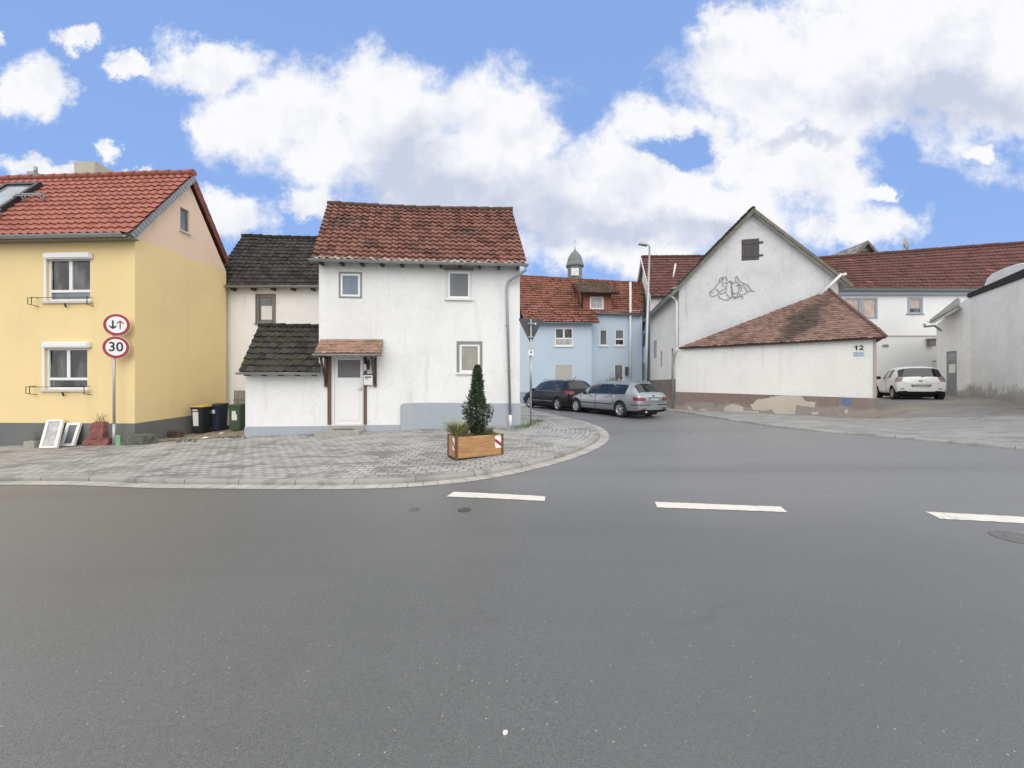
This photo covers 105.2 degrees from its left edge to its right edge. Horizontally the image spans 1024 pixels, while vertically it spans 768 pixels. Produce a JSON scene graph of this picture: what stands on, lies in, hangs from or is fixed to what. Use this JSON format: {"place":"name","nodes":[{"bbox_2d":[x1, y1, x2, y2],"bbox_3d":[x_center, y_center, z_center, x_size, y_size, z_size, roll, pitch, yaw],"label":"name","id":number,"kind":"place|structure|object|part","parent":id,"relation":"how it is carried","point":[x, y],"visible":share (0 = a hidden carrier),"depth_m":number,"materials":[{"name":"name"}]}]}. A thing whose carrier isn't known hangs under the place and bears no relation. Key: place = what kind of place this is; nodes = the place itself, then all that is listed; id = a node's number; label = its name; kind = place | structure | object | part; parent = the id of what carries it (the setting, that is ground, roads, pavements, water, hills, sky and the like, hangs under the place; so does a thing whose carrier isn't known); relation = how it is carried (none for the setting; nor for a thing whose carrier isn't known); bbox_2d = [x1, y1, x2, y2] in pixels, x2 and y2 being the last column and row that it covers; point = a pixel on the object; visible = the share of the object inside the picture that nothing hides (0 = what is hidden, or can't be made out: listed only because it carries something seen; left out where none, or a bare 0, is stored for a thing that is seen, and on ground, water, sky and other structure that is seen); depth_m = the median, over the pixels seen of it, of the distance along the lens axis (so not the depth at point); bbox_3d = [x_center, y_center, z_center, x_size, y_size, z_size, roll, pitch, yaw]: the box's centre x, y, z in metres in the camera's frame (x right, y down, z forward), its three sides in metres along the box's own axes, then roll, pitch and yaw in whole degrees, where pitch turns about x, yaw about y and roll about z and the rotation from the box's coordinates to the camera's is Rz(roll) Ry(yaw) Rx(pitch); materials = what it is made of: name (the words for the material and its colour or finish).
{"place":"outdoors","nodes":[
{"label":"outdoors","id":0,"kind":"place"},
{"bbox_2d":[157,429,243,441],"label":"earth","id":1,"kind":"structure","parent":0,"point":[226,433],"depth_m":12.22,"materials":[{"name":"brown soil"}]},
{"bbox_2d":[167,430,184,437],"bbox_3d":[-10.641,1.613,12.232,0.888,0.303,0.215,0,0,18],"label":"old board","id":2,"kind":"object","parent":1,"relation":"on","point":[174,434],"visible":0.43,"depth_m":12.10,"materials":[{"name":"brown wood"}]},
{"bbox_2d":[190,404,212,432],"bbox_3d":[-10.325,1.167,13.031,0.412,0.954,0.529,0,0,-4],"label":"wheelie bin","id":3,"kind":"object","parent":1,"relation":"on","point":[201,418],"visible":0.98,"depth_m":12.82,"materials":[{"name":"black plastic"}]},
{"bbox_2d":[157,433,245,441],"bbox_3d":[-10.131,1.629,12.328,5.490,0.240,2.036,0,0,34],"label":"rubble","id":4,"kind":"object","parent":1,"relation":"on","point":[190,440],"visible":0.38,"depth_m":11.37,"materials":[{"name":"stone"}]},
{"bbox_2d":[211,403,229,430],"bbox_3d":[-10.144,1.148,13.499,0.452,0.963,0.576,0,0,-4],"label":"wheelie bin","id":5,"kind":"object","parent":1,"relation":"on","point":[219,414],"visible":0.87,"depth_m":13.30,"materials":[{"name":"blue plastic"}]},
{"bbox_2d":[227,403,244,429],"bbox_3d":[-9.207,1.112,13.175,0.417,0.908,0.534,0,0,-4],"label":"wheelie bin","id":6,"kind":"object","parent":1,"relation":"on","point":[236,416],"visible":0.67,"depth_m":12.96,"materials":[{"name":"green plastic"}]},
{"bbox_2d":[233,390,244,403],"bbox_3d":[-9.642,0.864,13.912,0.530,1.272,0.045,0,0,0],"label":"slatted panel","id":7,"kind":"object","parent":1,"relation":"on","point":[238,399],"visible":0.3,"depth_m":13.89,"materials":[{"name":"grey wood"}]},
{"bbox_2d":[0,406,594,477],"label":"sidewalk","id":8,"kind":"structure","parent":0,"point":[392,453],"depth_m":8.61,"materials":[{"name":"grey stone"}]},
{"bbox_2d":[23,440,39,447],"bbox_3d":[-13.337,1.704,10.899,0.348,0.238,0.210,0,0,7],"label":"concrete block","id":9,"kind":"object","parent":8,"relation":"on","point":[31,444],"depth_m":10.81,"materials":[{"name":"white concrete"}]},
{"bbox_2d":[33,432,42,444],"bbox_3d":[-13.186,1.583,11.024,0.312,0.498,0.286,0,0,7],"label":"concrete block","id":10,"kind":"object","parent":8,"relation":"on","point":[37,436],"depth_m":10.90,"materials":[{"name":"concrete"}]},
{"bbox_2d":[39,419,64,448],"bbox_3d":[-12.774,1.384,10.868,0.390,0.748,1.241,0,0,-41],"label":"window sash","id":11,"kind":"object","parent":8,"relation":"on","point":[51,434],"depth_m":10.84,"materials":[{"name":"white paint"}]},
{"bbox_2d":[59,423,82,446],"bbox_3d":[-12.478,1.427,11.069,0.467,0.652,0.334,0,0,0],"label":"window sash","id":12,"kind":"object","parent":8,"relation":"on","point":[71,433],"depth_m":11.06,"materials":[{"name":"white paint"}]},
{"bbox_2d":[82,414,111,445],"bbox_3d":[-11.730,1.305,11.218,0.734,1.035,0.534,0,0,0],"label":"sandstone base","id":13,"kind":"object","parent":8,"relation":"on","point":[98,434],"visible":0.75,"depth_m":11.05,"materials":[{"name":"red stone"}]},
{"bbox_2d":[0,161,229,445],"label":"yellow house","id":14,"kind":"structure","parent":8,"relation":"on","point":[87,248],"depth_m":11.38,"materials":[{"name":"paint"}]},
{"bbox_2d":[25,342,91,395],"bbox_3d":[-12.986,-0.428,11.264,1.797,1.560,0.289,0,0,3],"label":"window","id":15,"kind":"structure","parent":14,"relation":"in","point":[66,361],"depth_m":11.36,"materials":[{"name":"white plastic"}]},
{"bbox_2d":[27,252,93,306],"bbox_3d":[-12.926,-2.981,11.261,1.809,1.575,0.289,0,0,3],"label":"window","id":16,"kind":"structure","parent":14,"relation":"in","point":[69,272],"depth_m":11.35,"materials":[{"name":"white plastic"}]},
{"bbox_2d":[179,208,191,235],"bbox_3d":[-10.743,-5.339,12.823,0.170,0.800,0.411,0,0,3],"label":"window","id":17,"kind":"structure","parent":14,"relation":"in","point":[183,213],"depth_m":12.85,"materials":[{"name":"grey glass"}]},
{"bbox_2d":[102,314,130,445],"bbox_3d":[-11.064,-0.090,10.967,0.634,3.746,0.110,0,0,-17],"label":"traffic sign post","id":18,"kind":"object","parent":8,"relation":"on","point":[115,345],"visible":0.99,"depth_m":10.93,"materials":[{"name":"metal"}]},
{"bbox_2d":[115,435,120,444],"bbox_3d":[-11.069,1.602,11.047,0.233,0.355,0.214,0,0,7],"label":"painted stone","id":19,"kind":"object","parent":8,"relation":"on","point":[117,439],"visible":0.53,"depth_m":10.95,"materials":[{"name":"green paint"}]},
{"bbox_2d":[117,433,156,444],"bbox_3d":[-10.607,1.588,11.064,0.983,0.354,0.373,0,0,15],"label":"stone trough","id":20,"kind":"object","parent":8,"relation":"on","point":[137,439],"visible":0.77,"depth_m":10.90,"materials":[{"name":"grey stone"}]},
{"bbox_2d":[235,201,528,436],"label":"white house","id":21,"kind":"structure","parent":8,"relation":"on","point":[419,311],"depth_m":11.94,"materials":[{"name":"paint"}]},
{"bbox_2d":[332,356,362,424],"bbox_3d":[-4.941,0.190,11.836,0.957,2.106,0.139,0,0,-5],"label":"door","id":22,"kind":"structure","parent":21,"relation":"in","point":[347,371],"depth_m":11.83,"materials":[{"name":"white plastic"}]},
{"bbox_2d":[339,272,361,298],"bbox_3d":[-4.873,-2.980,11.810,0.682,0.796,0.060,0,0,-5],"label":"window","id":23,"kind":"structure","parent":21,"relation":"in","point":[350,283],"depth_m":11.80,"materials":[{"name":"white plastic"}]},
{"bbox_2d":[445,270,472,300],"bbox_3d":[-1.631,-3.031,12.040,0.854,0.922,0.120,0,0,-5],"label":"window","id":24,"kind":"structure","parent":21,"relation":"in","point":[458,282],"depth_m":12.06,"materials":[{"name":"white plastic"}]},
{"bbox_2d":[456,341,482,374],"bbox_3d":[-1.306,-0.805,12.076,0.833,1.028,0.140,0,0,-5],"label":"window","id":25,"kind":"structure","parent":21,"relation":"in","point":[469,353],"depth_m":12.10,"materials":[{"name":"white plastic"}]},
{"bbox_2d":[447,431,503,460],"bbox_3d":[-0.753,1.259,8.049,1.051,0.475,0.510,0,0,-28],"label":"planter box","id":26,"kind":"object","parent":8,"relation":"on","point":[467,447],"visible":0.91,"depth_m":7.83,"materials":[{"name":"orange wood"}]},
{"bbox_2d":[439,415,473,436],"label":"ornamental grass","id":27,"kind":"object","parent":26,"relation":"on","point":[460,429],"depth_m":7.77,"materials":[{"name":"green plant"}]},
{"bbox_2d":[461,432,474,435],"bbox_3d":[-0.897,1.017,7.850,0.377,0.121,0.403,0,0,38],"label":"heather plant","id":28,"kind":"object","parent":26,"relation":"on","point":[468,434],"visible":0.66,"depth_m":7.79,"materials":[{"name":"brown plant"}]},
{"bbox_2d":[461,364,493,435],"bbox_3d":[-0.700,0.337,8.092,0.706,1.507,0.623,0,0,0],"label":"conifer","id":29,"kind":"object","parent":26,"relation":"on","point":[476,396],"visible":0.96,"depth_m":7.97,"materials":[{"name":"green plant"}]},
{"bbox_2d":[482,425,493,434],"bbox_3d":[-0.557,0.946,8.195,0.591,0.264,0.570,0,0,0],"label":"fescue tuft","id":30,"kind":"object","parent":26,"relation":"on","point":[487,430],"visible":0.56,"depth_m":8.12,"materials":[{"name":"green plant"}]},
{"bbox_2d":[511,418,547,429],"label":"weeds","id":31,"kind":"object","parent":8,"relation":"on","point":[528,425],"visible":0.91,"depth_m":12.15,"materials":[{"name":"green plant"}]},
{"bbox_2d":[519,318,542,425],"bbox_3d":[0.593,-0.346,12.184,0.763,3.407,0.127,0,0,-6],"label":"give way sign","id":32,"kind":"object","parent":8,"relation":"on","point":[530,326],"visible":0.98,"depth_m":12.21,"materials":[{"name":"metal"}]},
{"bbox_2d":[0,403,1023,767],"bbox_3d":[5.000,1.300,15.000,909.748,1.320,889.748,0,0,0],"label":"road","id":33,"kind":"structure","parent":0,"point":[856,605],"depth_m":2.74,"materials":[{"name":"grey asphalt"}]},
{"bbox_2d":[223,234,318,425],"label":"old house","id":34,"kind":"structure","parent":33,"relation":"on","point":[272,278],"depth_m":14.85,"materials":[{"name":"beige paint"}]},
{"bbox_2d":[254,294,275,324],"bbox_3d":[-9.349,-2.838,14.845,0.816,1.160,0.130,0,0,0],"label":"window","id":35,"kind":"structure","parent":34,"relation":"in","point":[265,304],"depth_m":14.87,"materials":[{"name":"grey glass"}]},
{"bbox_2d":[0,405,599,484],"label":"kerb","id":36,"kind":"structure","parent":33,"relation":"on","point":[327,481],"depth_m":6.71,"materials":[{"name":"concrete"}]},
{"bbox_2d":[0,403,608,488],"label":"gutter strip","id":37,"kind":"object","parent":33,"relation":"on","point":[603,438],"visible":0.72,"depth_m":6.63,"materials":[{"name":"concrete"}]},
{"bbox_2d":[409,507,419,510],"bbox_3d":[-1.262,1.626,5.064,0.140,0.019,0.140,0,0,0],"label":"valve cover","id":38,"kind":"object","parent":33,"relation":"on","point":[414,509],"visible":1,"depth_m":5.05,"materials":[{"name":"metal"}]},
{"bbox_2d":[458,508,470,511],"bbox_3d":[-0.609,1.613,4.995,0.170,0.019,0.170,0,0,0],"label":"valve cover","id":39,"kind":"object","parent":33,"relation":"on","point":[464,509],"visible":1,"depth_m":4.97,"materials":[{"name":"metal"}]},
{"bbox_2d":[447,492,544,500],"bbox_3d":[-0.222,1.604,5.592,1.414,0.019,0.259,0,0,12],"label":"road marking","id":40,"kind":"object","parent":33,"relation":"on","point":[496,496],"visible":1,"depth_m":5.59,"materials":[{"name":"white paint"}]},
{"bbox_2d":[523,376,589,410],"bbox_3d":[2.280,0.450,20.083,2.134,1.638,4.705,0,0,-27],"label":"parked car","id":41,"kind":"object","parent":33,"relation":"on","point":[557,394],"visible":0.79,"depth_m":18.69,"materials":[{"name":"black paint"}]},
{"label":"window","id":42,"kind":"part","parent":41,"relation":"part of","materials":[{"name":"blue glass"}]},
{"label":"window","id":43,"kind":"part","parent":41,"relation":"part of","materials":[{"name":"blue glass"}]},
{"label":"window","id":44,"kind":"part","parent":41,"relation":"part of","materials":[{"name":"blue glass"}]},
{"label":"window","id":45,"kind":"part","parent":41,"relation":"part of","materials":[{"name":"grey glass"}]},
{"bbox_2d":[520,275,643,402],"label":"blue house","id":46,"kind":"structure","parent":33,"relation":"on","point":[589,331],"depth_m":27.20,"materials":[{"name":"paint"}]},
{"bbox_2d":[554,328,573,346],"bbox_3d":[3.504,-3.143,26.405,1.348,1.310,0.150,0,0,0],"label":"window","id":47,"kind":"structure","parent":46,"relation":"in","point":[563,336],"depth_m":26.45,"materials":[{"name":"white plastic"}]},
{"bbox_2d":[555,365,572,378],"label":"window","id":48,"kind":"structure","parent":46,"relation":"in","point":[561,371],"depth_m":26.45,"materials":[{"name":"white plastic"}]},
{"bbox_2d":[566,240,583,277],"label":"clock turret","id":49,"kind":"object","parent":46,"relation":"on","point":[574,265],"visible":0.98,"depth_m":47.24,"materials":[{"name":"grey metal"}]},
{"bbox_2d":[599,329,608,346],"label":"window","id":50,"kind":"structure","parent":46,"relation":"in","point":[603,333],"depth_m":27.22,"materials":[{"name":"white plastic"}]},
{"bbox_2d":[614,364,623,379],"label":"window","id":51,"kind":"structure","parent":46,"relation":"in","point":[618,368],"depth_m":27.25,"materials":[{"name":"grey glass"}]},
{"bbox_2d":[614,329,624,346],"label":"window","id":52,"kind":"structure","parent":46,"relation":"in","point":[619,333],"depth_m":27.25,"materials":[{"name":"white plastic"}]},
{"bbox_2d":[607,373,622,379],"bbox_3d":[6.832,0.236,25.983,1.652,2.055,1.376,0,0,-25],"label":"garden shrub","id":53,"kind":"object","parent":33,"relation":"on","point":[617,378],"visible":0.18,"depth_m":25.97,"materials":[{"name":"green plant"}]},
{"bbox_2d":[572,380,666,416],"bbox_3d":[4.247,0.551,16.612,2.046,1.443,4.511,0,0,-29],"label":"parked car","id":54,"kind":"object","parent":33,"relation":"on","point":[621,398],"visible":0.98,"depth_m":15.14,"materials":[{"name":"silver metal"}]},
{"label":"window","id":55,"kind":"part","parent":54,"relation":"part of","materials":[{"name":"blue glass"}]},
{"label":"window","id":56,"kind":"part","parent":54,"relation":"part of","materials":[{"name":"blue glass"}]},
{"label":"window","id":57,"kind":"part","parent":54,"relation":"part of","materials":[{"name":"blue glass"}]},
{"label":"window","id":58,"kind":"part","parent":54,"relation":"part of","materials":[{"name":"grey glass"}]},
{"bbox_2d":[638,243,650,382],"bbox_3d":[6.513,-2.870,19.256,0.647,8.114,0.241,0,0,-16],"label":"street lamp","id":59,"kind":"object","parent":33,"relation":"on","point":[647,326],"visible":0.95,"depth_m":19.25,"materials":[{"name":"metal"}]},
{"bbox_2d":[637,255,702,382],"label":"red roofed house","id":60,"kind":"structure","parent":33,"relation":"on","point":[668,273],"depth_m":29.17,"materials":[{"name":"red tile"}]},
{"bbox_2d":[642,346,644,364],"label":"window","id":61,"kind":"structure","parent":60,"relation":"in","point":[643,348],"depth_m":30.69,"materials":[{"name":"glass"}]},
{"bbox_2d":[642,321,645,335],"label":"window","id":62,"kind":"structure","parent":60,"relation":"in","point":[643,323],"depth_m":30.49,"materials":[{"name":"white plastic"}]},
{"bbox_2d":[655,502,786,511],"bbox_3d":[2.687,1.595,5.079,1.602,0.001,0.258,0,0,7],"label":"road marking","id":63,"kind":"object","parent":33,"relation":"on","point":[717,506],"visible":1,"depth_m":5.09,"materials":[{"name":"white paint"}]},
{"bbox_2d":[665,409,1023,449],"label":"kerb","id":64,"kind":"structure","parent":33,"relation":"on","point":[910,438],"depth_m":10.99,"materials":[{"name":"concrete"}]},
{"bbox_2d":[833,241,877,254],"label":"timbered gable","id":65,"kind":"structure","parent":33,"relation":"on","point":[866,247],"depth_m":35.99,"materials":[{"name":"grey paint"}]},
{"bbox_2d":[817,241,1023,381],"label":"long house","id":66,"kind":"structure","parent":33,"relation":"on","point":[899,298],"depth_m":22.02,"materials":[{"name":"white paint"}]},
{"bbox_2d":[845,298,860,311],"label":"window","id":67,"kind":"structure","parent":66,"relation":"in","point":[855,302],"depth_m":22.00,"materials":[{"name":"beige glass"}]},
{"bbox_2d":[861,298,877,318],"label":"window","id":68,"kind":"structure","parent":66,"relation":"in","point":[869,306],"depth_m":22.02,"materials":[{"name":"grey paint"}]},
{"bbox_2d":[902,236,908,249],"bbox_3d":[26.279,-9.174,26.186,0.314,1.396,0.760,0,0,30],"label":"satellite dish","id":69,"kind":"object","parent":66,"relation":"attached to","point":[905,243],"visible":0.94,"depth_m":26.04,"materials":[{"name":"metal"}]},
{"bbox_2d":[907,297,924,314],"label":"window","id":70,"kind":"structure","parent":66,"relation":"in","point":[914,304],"depth_m":21.99,"materials":[{"name":"grey paint"}]},
{"bbox_2d":[925,511,1023,522],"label":"road marking","id":71,"kind":"object","parent":33,"relation":"on","point":[995,518],"visible":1,"depth_m":4.67,"materials":[{"name":"white paint"}]},
{"bbox_2d":[988,531,1023,543],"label":"manhole cover","id":72,"kind":"object","parent":33,"relation":"on","point":[1012,537],"visible":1,"depth_m":4.09,"materials":[{"name":"concrete"}]},
{"bbox_2d":[0,0,1023,280],"label":"sky","id":73,"kind":"structure","parent":0,"point":[610,127],"materials":[{"name":"blue"}]},
{"bbox_2d":[667,406,1023,446],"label":"pavement","id":74,"kind":"structure","parent":0,"point":[1003,430],"depth_m":12.43,"materials":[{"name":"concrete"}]},
{"bbox_2d":[642,206,852,406],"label":"gable barn","id":75,"kind":"structure","parent":74,"relation":"on","point":[752,263],"depth_m":18.42,"materials":[{"name":"grey paint"}]},
{"bbox_2d":[653,338,656,359],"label":"window","id":76,"kind":"structure","parent":75,"relation":"in","point":[655,340],"depth_m":24.89,"materials":[{"name":"grey glass"}]},
{"bbox_2d":[671,288,887,418],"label":"corner shed","id":77,"kind":"structure","parent":74,"relation":"on","point":[815,355],"depth_m":16.24,"materials":[{"name":"white paint"}]},
{"bbox_2d":[923,263,1023,404],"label":"building","id":78,"kind":"structure","parent":74,"relation":"on","point":[980,342],"depth_m":17.41,"materials":[{"name":"white paint"}]},
{"bbox_2d":[947,351,956,395],"bbox_3d":[22.383,-0.306,19.867,0.060,2.712,0.505,0,0,3],"label":"door","id":79,"kind":"structure","parent":78,"relation":"in","point":[951,355],"depth_m":19.86,"materials":[{"name":"metal"}]},
{"bbox_2d":[877,395,1023,417],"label":"yard","id":80,"kind":"structure","parent":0,"point":[905,407],"depth_m":14.98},
{"bbox_2d":[877,366,945,399],"bbox_3d":[18.463,-0.056,18.290,2.040,1.500,2.988,0,0,28],"label":"parked car","id":81,"kind":"object","parent":80,"relation":"on","point":[911,381],"visible":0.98,"depth_m":17.21,"materials":[{"name":"white paint"}]},
{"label":"window","id":82,"kind":"part","parent":81,"relation":"part of","materials":[{"name":"grey glass"}]}
]}

